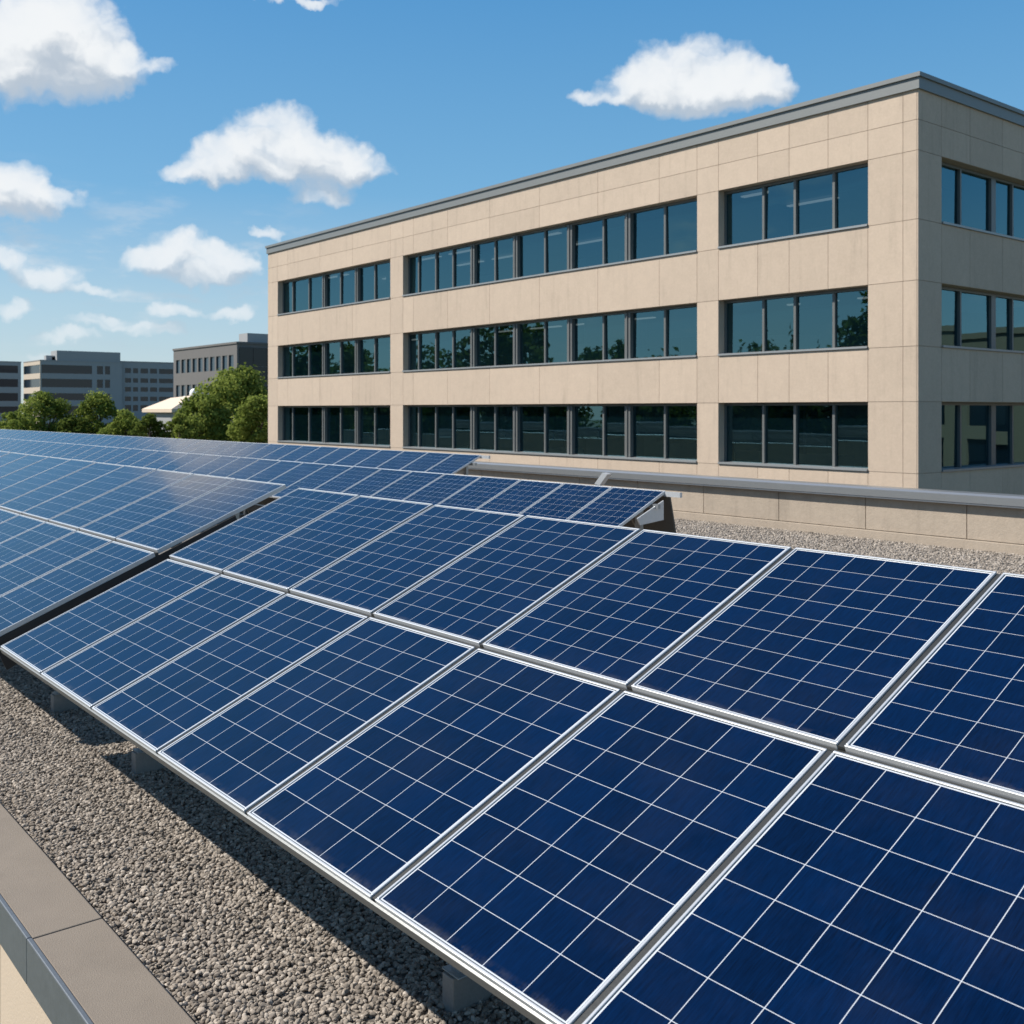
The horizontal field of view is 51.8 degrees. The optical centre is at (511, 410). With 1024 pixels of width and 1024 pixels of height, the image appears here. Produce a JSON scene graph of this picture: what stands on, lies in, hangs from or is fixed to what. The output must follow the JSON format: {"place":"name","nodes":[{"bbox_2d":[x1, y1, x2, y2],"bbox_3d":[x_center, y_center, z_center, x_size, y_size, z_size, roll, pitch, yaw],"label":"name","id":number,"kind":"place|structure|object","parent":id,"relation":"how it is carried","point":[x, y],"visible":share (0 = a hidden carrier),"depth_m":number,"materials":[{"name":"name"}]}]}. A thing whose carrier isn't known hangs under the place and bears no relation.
{"place":"outdoors","nodes":[
{"label":"outdoors","id":0,"kind":"place"},
{"bbox_2d":[0,361,20,420],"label":"office building","id":1,"kind":"structure","parent":0,"point":[10,385],"depth_m":511.20,"materials":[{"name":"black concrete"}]},
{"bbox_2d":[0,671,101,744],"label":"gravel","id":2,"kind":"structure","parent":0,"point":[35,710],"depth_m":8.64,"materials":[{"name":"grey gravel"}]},
{"bbox_2d":[23,350,121,428],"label":"office building","id":3,"kind":"structure","parent":0,"point":[73,377],"depth_m":459.72,"materials":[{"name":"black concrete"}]},
{"bbox_2d":[41,379,91,387],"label":"window","id":4,"kind":"structure","parent":3,"relation":"in","point":[80,383],"depth_m":456.23,"materials":[{"name":"black glass"}]},
{"bbox_2d":[41,365,91,373],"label":"window","id":5,"kind":"structure","parent":3,"relation":"in","point":[66,369],"depth_m":456.12,"materials":[{"name":"black glass"}]},
{"bbox_2d":[50,393,91,399],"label":"window","id":6,"kind":"structure","parent":3,"relation":"in","point":[69,396],"depth_m":457.35,"materials":[{"name":"black glass"}]},
{"bbox_2d":[120,361,172,430],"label":"office building","id":7,"kind":"structure","parent":0,"point":[145,384],"depth_m":479.75,"materials":[{"name":"black concrete"}]},
{"bbox_2d":[93,513,242,588],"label":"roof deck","id":8,"kind":"structure","parent":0,"point":[183,541],"depth_m":20.32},
{"bbox_2d":[0,475,264,712],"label":"mounting frame","id":9,"kind":"object","parent":8,"relation":"on","point":[60,703],"visible":0.21,"depth_m":8.53,"materials":[{"name":"metal"}]},
{"bbox_2d":[0,452,28,466],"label":"solar panel","id":10,"kind":"object","parent":9,"relation":"on","point":[8,458],"visible":0.82,"depth_m":16.02,"materials":[{"name":"glass"}]},
{"bbox_2d":[0,514,44,542],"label":"solar panel","id":11,"kind":"object","parent":9,"relation":"on","point":[14,526],"visible":0.79,"depth_m":11.20,"materials":[{"name":"glass"}]},
{"bbox_2d":[0,454,47,477],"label":"solar panel","id":12,"kind":"object","parent":9,"relation":"on","point":[17,464],"visible":0.76,"depth_m":15.18,"materials":[{"name":"glass"}]},
{"bbox_2d":[0,457,70,489],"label":"solar panel","id":13,"kind":"object","parent":9,"relation":"on","point":[24,473],"visible":0.84,"depth_m":14.33,"materials":[{"name":"glass"}]},
{"bbox_2d":[0,522,76,566],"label":"solar panel","id":14,"kind":"object","parent":9,"relation":"on","point":[28,542],"visible":0.77,"depth_m":10.36,"materials":[{"name":"glass"}]},
{"bbox_2d":[0,459,95,504],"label":"solar panel","id":15,"kind":"object","parent":9,"relation":"on","point":[32,483],"visible":0.78,"depth_m":13.44,"materials":[{"name":"glass"}]},
{"bbox_2d":[0,531,111,595],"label":"solar panel","id":16,"kind":"object","parent":9,"relation":"on","point":[34,565],"visible":0.79,"depth_m":9.51,"materials":[{"name":"glass"}]},
{"bbox_2d":[0,462,124,513],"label":"solar panel","id":17,"kind":"object","parent":9,"relation":"on","point":[43,494],"visible":0.84,"depth_m":12.61,"materials":[{"name":"glass"}]},
{"bbox_2d":[0,541,154,635],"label":"solar panel","id":18,"kind":"object","parent":9,"relation":"on","point":[45,593],"visible":1,"depth_m":8.59,"materials":[{"name":"glass"}]},
{"bbox_2d":[22,465,156,520],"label":"solar panel","id":19,"kind":"object","parent":9,"relation":"on","point":[81,494],"visible":0.84,"depth_m":11.80,"materials":[{"name":"glass"}]},
{"bbox_2d":[49,469,192,529],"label":"solar panel","id":20,"kind":"object","parent":9,"relation":"on","point":[97,508],"visible":0.84,"depth_m":11.00,"materials":[{"name":"glass"}]},
{"bbox_2d":[79,474,235,539],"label":"solar panel","id":21,"kind":"object","parent":9,"relation":"on","point":[133,516],"visible":0.88,"depth_m":10.20,"materials":[{"name":"glass"}]},
{"bbox_2d":[116,479,286,552],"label":"solar panel","id":22,"kind":"object","parent":9,"relation":"on","point":[168,530],"visible":0.99,"depth_m":9.35,"materials":[{"name":"glass"}]},
{"bbox_2d":[60,432,489,474],"bbox_3d":[-15.212,1.750,40.029,1.551,1.521,45.140,0,0,-39],"label":"mounting frame","id":23,"kind":"object","parent":8,"relation":"on","point":[465,470],"visible":0.1,"depth_m":23.13,"materials":[{"name":"metal"}]},
{"bbox_2d":[190,441,224,453],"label":"solar panel","id":24,"kind":"object","parent":23,"relation":"on","point":[207,447],"visible":0.59,"depth_m":33.51,"materials":[{"name":"glass"}]},
{"bbox_2d":[203,441,239,454],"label":"solar panel","id":25,"kind":"object","parent":23,"relation":"on","point":[222,447],"visible":0.49,"depth_m":32.71,"materials":[{"name":"glass"}]},
{"bbox_2d":[217,442,253,455],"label":"solar panel","id":26,"kind":"object","parent":23,"relation":"on","point":[236,448],"visible":0.47,"depth_m":31.93,"materials":[{"name":"glass"}]},
{"bbox_2d":[231,443,268,456],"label":"solar panel","id":27,"kind":"object","parent":23,"relation":"on","point":[250,449],"visible":0.53,"depth_m":31.15,"materials":[{"name":"glass"}]},
{"bbox_2d":[246,444,285,458],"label":"solar panel","id":28,"kind":"object","parent":23,"relation":"on","point":[265,451],"visible":0.55,"depth_m":30.35,"materials":[{"name":"glass"}]},
{"bbox_2d":[261,444,302,459],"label":"solar panel","id":29,"kind":"object","parent":23,"relation":"on","point":[281,452],"visible":0.62,"depth_m":29.55,"materials":[{"name":"glass"}]},
{"bbox_2d":[278,445,320,460],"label":"solar panel","id":30,"kind":"object","parent":23,"relation":"on","point":[300,452],"visible":0.52,"depth_m":28.76,"materials":[{"name":"glass"}]},
{"bbox_2d":[295,446,339,462],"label":"solar panel","id":31,"kind":"object","parent":23,"relation":"on","point":[317,454],"visible":0.54,"depth_m":27.97,"materials":[{"name":"glass"}]},
{"bbox_2d":[314,448,359,464],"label":"solar panel","id":32,"kind":"object","parent":23,"relation":"on","point":[337,455],"visible":0.55,"depth_m":27.18,"materials":[{"name":"glass"}]},
{"bbox_2d":[333,449,380,465],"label":"solar panel","id":33,"kind":"object","parent":23,"relation":"on","point":[356,457],"visible":0.51,"depth_m":26.40,"materials":[{"name":"glass"}]},
{"bbox_2d":[355,450,403,467],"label":"solar panel","id":34,"kind":"object","parent":23,"relation":"on","point":[379,458],"visible":0.56,"depth_m":25.60,"materials":[{"name":"glass"}]},
{"bbox_2d":[377,451,427,469],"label":"solar panel","id":35,"kind":"object","parent":23,"relation":"on","point":[401,460],"visible":0.56,"depth_m":24.81,"materials":[{"name":"glass"}]},
{"bbox_2d":[400,452,453,471],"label":"solar panel","id":36,"kind":"object","parent":23,"relation":"on","point":[426,462],"visible":0.58,"depth_m":24.02,"materials":[{"name":"glass"}]},
{"bbox_2d":[425,454,480,473],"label":"solar panel","id":37,"kind":"object","parent":23,"relation":"on","point":[453,463],"visible":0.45,"depth_m":23.20,"materials":[{"name":"glass"}]},
{"bbox_2d":[65,443,681,532],"bbox_3d":[-10.154,1.804,28.422,1.711,1.413,38.000,0,0,-39],"label":"mounting frame","id":38,"kind":"object","parent":8,"relation":"on","point":[657,515],"visible":0.13,"depth_m":14.30,"materials":[{"name":"metal"}]},
{"bbox_2d":[82,447,119,460],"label":"solar panel","id":39,"kind":"object","parent":38,"relation":"on","point":[99,454],"visible":0.54,"depth_m":30.95,"materials":[{"name":"glass"}]},
{"bbox_2d":[93,448,131,462],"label":"solar panel","id":40,"kind":"object","parent":38,"relation":"on","point":[110,455],"visible":0.62,"depth_m":30.16,"materials":[{"name":"glass"}]},
{"bbox_2d":[104,448,144,463],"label":"solar panel","id":41,"kind":"object","parent":38,"relation":"on","point":[124,456],"visible":0.54,"depth_m":29.36,"materials":[{"name":"glass"}]},
{"bbox_2d":[117,450,156,465],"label":"solar panel","id":42,"kind":"object","parent":38,"relation":"on","point":[136,457],"visible":0.49,"depth_m":28.59,"materials":[{"name":"glass"}]},
{"bbox_2d":[129,451,172,466],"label":"solar panel","id":43,"kind":"object","parent":38,"relation":"on","point":[151,458],"visible":0.52,"depth_m":27.78,"materials":[{"name":"glass"}]},
{"bbox_2d":[145,452,187,468],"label":"solar panel","id":44,"kind":"object","parent":38,"relation":"on","point":[163,461],"visible":0.62,"depth_m":26.99,"materials":[{"name":"glass"}]},
{"bbox_2d":[159,453,204,470],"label":"solar panel","id":45,"kind":"object","parent":38,"relation":"on","point":[180,462],"visible":0.56,"depth_m":26.20,"materials":[{"name":"glass"}]},
{"bbox_2d":[174,454,220,472],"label":"solar panel","id":46,"kind":"object","parent":38,"relation":"on","point":[197,463],"visible":0.54,"depth_m":25.41,"materials":[{"name":"glass"}]},
{"bbox_2d":[190,456,239,474],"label":"solar panel","id":47,"kind":"object","parent":38,"relation":"on","point":[214,465],"visible":0.45,"depth_m":24.62,"materials":[{"name":"glass"}]},
{"bbox_2d":[208,457,259,476],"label":"solar panel","id":48,"kind":"object","parent":38,"relation":"on","point":[238,464],"visible":0.58,"depth_m":23.82,"materials":[{"name":"glass"}]},
{"bbox_2d":[228,459,280,479],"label":"solar panel","id":49,"kind":"object","parent":38,"relation":"on","point":[252,469],"visible":0.55,"depth_m":23.03,"materials":[{"name":"glass"}]},
{"bbox_2d":[247,461,303,481],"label":"solar panel","id":50,"kind":"object","parent":38,"relation":"on","point":[276,470],"visible":0.54,"depth_m":22.24,"materials":[{"name":"glass"}]},
{"bbox_2d":[269,462,325,497],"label":"solar panel","id":51,"kind":"object","parent":38,"relation":"on","point":[296,474],"visible":0.71,"depth_m":21.45,"materials":[{"name":"glass"}]},
{"bbox_2d":[272,464,353,498],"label":"solar panel","id":52,"kind":"object","parent":38,"relation":"on","point":[321,476],"visible":0.71,"depth_m":20.60,"materials":[{"name":"glass"}]},
{"bbox_2d":[314,466,381,492],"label":"solar panel","id":53,"kind":"object","parent":38,"relation":"on","point":[347,479],"visible":0.53,"depth_m":19.85,"materials":[{"name":"glass"}]},
{"bbox_2d":[342,469,411,495],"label":"solar panel","id":54,"kind":"object","parent":38,"relation":"on","point":[376,482],"visible":0.51,"depth_m":19.05,"materials":[{"name":"glass"}]},
{"bbox_2d":[371,471,444,499],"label":"solar panel","id":55,"kind":"object","parent":38,"relation":"on","point":[407,485],"visible":0.5,"depth_m":18.26,"materials":[{"name":"glass"}]},
{"bbox_2d":[404,474,480,504],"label":"solar panel","id":56,"kind":"object","parent":38,"relation":"on","point":[441,489],"visible":0.56,"depth_m":17.47,"materials":[{"name":"glass"}]},
{"bbox_2d":[438,476,520,508],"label":"solar panel","id":57,"kind":"object","parent":38,"relation":"on","point":[479,492],"visible":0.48,"depth_m":16.68,"materials":[{"name":"glass"}]},
{"bbox_2d":[477,480,562,513],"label":"solar panel","id":58,"kind":"object","parent":38,"relation":"on","point":[520,496],"visible":0.56,"depth_m":15.89,"materials":[{"name":"glass"}]},
{"bbox_2d":[519,483,610,519],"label":"solar panel","id":59,"kind":"object","parent":38,"relation":"on","point":[565,501],"visible":0.54,"depth_m":15.10,"materials":[{"name":"glass"}]},
{"bbox_2d":[568,487,664,525],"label":"solar panel","id":60,"kind":"object","parent":38,"relation":"on","point":[618,506],"visible":0.54,"depth_m":14.30,"materials":[{"name":"glass"}]},
{"bbox_2d":[0,498,1023,1023],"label":"mounting frame","id":61,"kind":"object","parent":8,"relation":"on","point":[464,986],"visible":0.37,"depth_m":4.25,"materials":[{"name":"metal"}]},
{"bbox_2d":[1,559,219,674],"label":"solar panel","id":62,"kind":"object","parent":61,"relation":"attached to","point":[40,649],"visible":0.85,"depth_m":7.59,"materials":[{"name":"glass"}]},
{"bbox_2d":[41,574,284,709],"bbox_3d":[-2.262,1.464,6.847,1.342,0.038,0.990,-28,18,-36],"label":"solar panel","id":63,"kind":"object","parent":61,"relation":"attached to","point":[103,669],"visible":0.89,"depth_m":6.80,"materials":[{"name":"glass"}]},
{"bbox_2d":[92,593,367,753],"bbox_3d":[-1.617,1.464,6.056,1.342,0.038,0.990,-28,18,-36],"label":"solar panel","id":64,"kind":"object","parent":61,"relation":"attached to","point":[155,711],"visible":0.82,"depth_m":6.00,"materials":[{"name":"glass"}]},
{"bbox_2d":[169,488,358,572],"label":"solar panel","id":65,"kind":"object","parent":61,"relation":"on","point":[232,543],"visible":0.88,"depth_m":8.41,"materials":[{"name":"glass"}]},
{"bbox_2d":[158,617,474,813],"bbox_3d":[-0.972,1.462,5.266,1.342,0.039,0.990,-29,18,-36],"label":"solar panel","id":66,"kind":"object","parent":61,"relation":"on","point":[249,751],"visible":0.87,"depth_m":5.20,"materials":[{"name":"glass"}]},
{"bbox_2d":[223,495,432,591],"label":"solar panel","id":67,"kind":"object","parent":61,"relation":"on","point":[291,560],"visible":0.87,"depth_m":7.61,"materials":[{"name":"glass"}]},
{"bbox_2d":[289,505,523,615],"bbox_3d":[-0.682,0.942,6.858,1.261,0.039,1.003,-29,17,-36],"label":"solar panel","id":68,"kind":"object","parent":61,"relation":"on","point":[377,573],"visible":0.84,"depth_m":6.80,"materials":[{"name":"glass"}]},
{"bbox_2d":[247,648,619,900],"bbox_3d":[-0.327,1.463,4.476,1.342,0.038,0.990,-29,18,-36],"label":"solar panel","id":69,"kind":"object","parent":61,"relation":"attached to","point":[374,808],"visible":0.88,"depth_m":4.40,"materials":[{"name":"glass"}]},
{"bbox_2d":[373,515,639,646],"bbox_3d":[-0.029,0.941,6.057,1.261,0.039,1.003,-29,18,-36],"label":"solar panel","id":70,"kind":"object","parent":61,"relation":"on","point":[481,593],"visible":0.88,"depth_m":6.00,"materials":[{"name":"glass"}]},
{"bbox_2d":[375,691,826,1023],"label":"solar panel","id":71,"kind":"object","parent":61,"relation":"attached to","point":[564,881],"visible":0.87,"depth_m":3.59,"materials":[{"name":"glass"}]},
{"bbox_2d":[483,529,790,688],"bbox_3d":[0.624,0.941,5.257,1.261,0.039,1.003,-29,18,-36],"label":"solar panel","id":72,"kind":"object","parent":61,"relation":"on","point":[625,614],"visible":0.87,"depth_m":5.19,"materials":[{"name":"glass"}]},
{"bbox_2d":[582,751,1023,1023],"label":"solar panel","id":73,"kind":"object","parent":61,"relation":"on","point":[843,888],"visible":1,"depth_m":2.97,"materials":[{"name":"glass"}]},
{"bbox_2d":[631,547,996,748],"bbox_3d":[1.277,0.941,4.456,1.261,0.038,1.003,-29,18,-36],"label":"solar panel","id":74,"kind":"object","parent":61,"relation":"on","point":[825,648],"visible":0.84,"depth_m":4.38,"materials":[{"name":"glass"}]},
{"bbox_2d":[844,573,1023,802],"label":"solar panel","id":75,"kind":"object","parent":61,"relation":"on","point":[951,708],"visible":0.93,"depth_m":3.69,"materials":[{"name":"glass"}]},
{"bbox_2d":[142,396,196,431],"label":"pavilion","id":76,"kind":"structure","parent":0,"point":[164,411],"depth_m":109.47,"materials":[{"name":"white"}]},
{"bbox_2d":[172,333,267,421],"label":"office building","id":77,"kind":"structure","parent":0,"point":[193,366],"depth_m":188.99,"materials":[{"name":"grey concrete"}]},
{"bbox_2d":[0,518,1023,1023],"label":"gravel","id":78,"kind":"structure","parent":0,"point":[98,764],"depth_m":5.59,"materials":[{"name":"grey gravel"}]},
{"bbox_2d":[0,0,1023,402],"label":"sky","id":79,"kind":"structure","parent":0,"point":[152,152],"materials":[{"name":"blue"}]},
{"bbox_2d":[265,71,1023,494],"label":"office building","id":80,"kind":"structure","parent":0,"point":[827,289],"depth_m":37.19,"materials":[{"name":"stone"}]},
{"bbox_2d":[277,405,389,446],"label":"window","id":81,"kind":"structure","parent":80,"relation":"in","point":[355,425],"depth_m":58.15,"materials":[{"name":"black glass"}]},
{"bbox_2d":[277,335,389,377],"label":"window","id":82,"kind":"structure","parent":80,"relation":"in","point":[368,355],"depth_m":58.17,"materials":[{"name":"teal glass"}]},
{"bbox_2d":[277,260,390,315],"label":"window","id":83,"kind":"structure","parent":80,"relation":"in","point":[370,282],"depth_m":58.16,"materials":[{"name":"blue glass"}]},
{"bbox_2d":[402,403,696,462],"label":"window","id":84,"kind":"structure","parent":80,"relation":"in","point":[644,431],"depth_m":43.80,"materials":[{"name":"black glass"}]},
{"bbox_2d":[402,304,696,371],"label":"window","id":85,"kind":"structure","parent":80,"relation":"in","point":[662,332],"depth_m":43.82,"materials":[{"name":"teal glass"}]},
{"bbox_2d":[402,198,696,296],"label":"window","id":86,"kind":"structure","parent":80,"relation":"in","point":[669,229],"depth_m":43.80,"materials":[{"name":"blue glass"}]},
{"bbox_2d":[718,402,867,470],"bbox_3d":[9.296,0.810,34.867,0.595,2.140,5.870,0,0,-39],"label":"window","id":87,"kind":"structure","parent":80,"relation":"in","point":[813,435],"depth_m":34.84,"materials":[{"name":"black glass"}]},
{"bbox_2d":[718,286,867,355],"bbox_3d":[9.296,-2.885,34.867,0.595,1.950,5.870,0,0,-39],"label":"window","id":88,"kind":"structure","parent":80,"relation":"in","point":[837,319],"depth_m":34.85,"materials":[{"name":"teal glass"}]},
{"bbox_2d":[718,163,867,248],"bbox_3d":[9.296,-6.690,34.867,0.595,2.040,5.870,0,0,-39],"label":"window","id":89,"kind":"structure","parent":80,"relation":"in","point":[836,199],"depth_m":34.85,"materials":[{"name":"blue glass"}]},
{"bbox_2d":[941,286,1023,353],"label":"window","id":90,"kind":"structure","parent":80,"relation":"in","point":[971,319],"depth_m":34.31,"materials":[{"name":"blue glass"}]},
{"bbox_2d":[941,161,1023,241],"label":"window","id":91,"kind":"structure","parent":80,"relation":"in","point":[972,200],"depth_m":34.31,"materials":[{"name":"blue glass"}]},
{"bbox_2d":[942,402,1023,471],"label":"window","id":92,"kind":"structure","parent":80,"relation":"in","point":[975,435],"depth_m":34.32,"materials":[{"name":"teal glass"}]},
{"bbox_3d":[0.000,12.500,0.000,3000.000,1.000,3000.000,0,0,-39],"label":"ground","id":93,"kind":"structure","parent":0,"visible":0},
{"bbox_2d":[0,411,38,430],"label":"tree","id":94,"kind":"object","parent":93,"relation":"on","point":[12,421],"visible":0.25,"depth_m":85.72,"materials":[{"name":"green plant"}]},
{"bbox_2d":[16,390,75,431],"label":"tree","id":95,"kind":"object","parent":93,"relation":"on","point":[46,406],"visible":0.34,"depth_m":91.52,"materials":[{"name":"green plant"}]},
{"bbox_2d":[55,416,88,433],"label":"tree","id":96,"kind":"object","parent":93,"relation":"on","point":[71,424],"visible":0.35,"depth_m":89.56,"materials":[{"name":"green plant"}]},
{"bbox_2d":[71,388,117,434],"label":"tree","id":97,"kind":"object","parent":93,"relation":"on","point":[99,404],"visible":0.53,"depth_m":93.12,"materials":[{"name":"green plant"}]},
{"bbox_2d":[0,803,194,1023],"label":"parapet wall","id":98,"kind":"structure","parent":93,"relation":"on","point":[67,956],"depth_m":4.68,"materials":[{"name":"concrete"}]},
{"bbox_2d":[96,408,144,435],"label":"tree","id":99,"kind":"object","parent":93,"relation":"on","point":[126,420],"visible":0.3,"depth_m":87.06,"materials":[{"name":"green plant"}]},
{"bbox_2d":[127,413,164,437],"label":"tree","id":100,"kind":"object","parent":93,"relation":"on","point":[149,424],"visible":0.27,"depth_m":83.39,"materials":[{"name":"green plant"}]},
{"bbox_2d":[153,412,204,439],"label":"tree","id":101,"kind":"object","parent":93,"relation":"on","point":[179,421],"visible":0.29,"depth_m":83.48,"materials":[{"name":"green plant"}]},
{"bbox_2d":[169,393,237,440],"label":"tree","id":102,"kind":"object","parent":93,"relation":"on","point":[205,406],"visible":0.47,"depth_m":90.91,"materials":[{"name":"green plant"}]},
{"bbox_2d":[192,362,267,442],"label":"tree","id":103,"kind":"object","parent":93,"relation":"on","point":[237,384],"visible":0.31,"depth_m":94.64,"materials":[{"name":"green plant"}]},
{"bbox_2d":[224,393,267,442],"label":"tree","id":104,"kind":"object","parent":93,"relation":"on","point":[249,426],"visible":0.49,"depth_m":86.67,"materials":[{"name":"green plant"}]},
{"bbox_2d":[455,461,1023,554],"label":"parapet wall","id":105,"kind":"structure","parent":93,"relation":"on","point":[988,522],"depth_m":21.19,"materials":[{"name":"concrete"}]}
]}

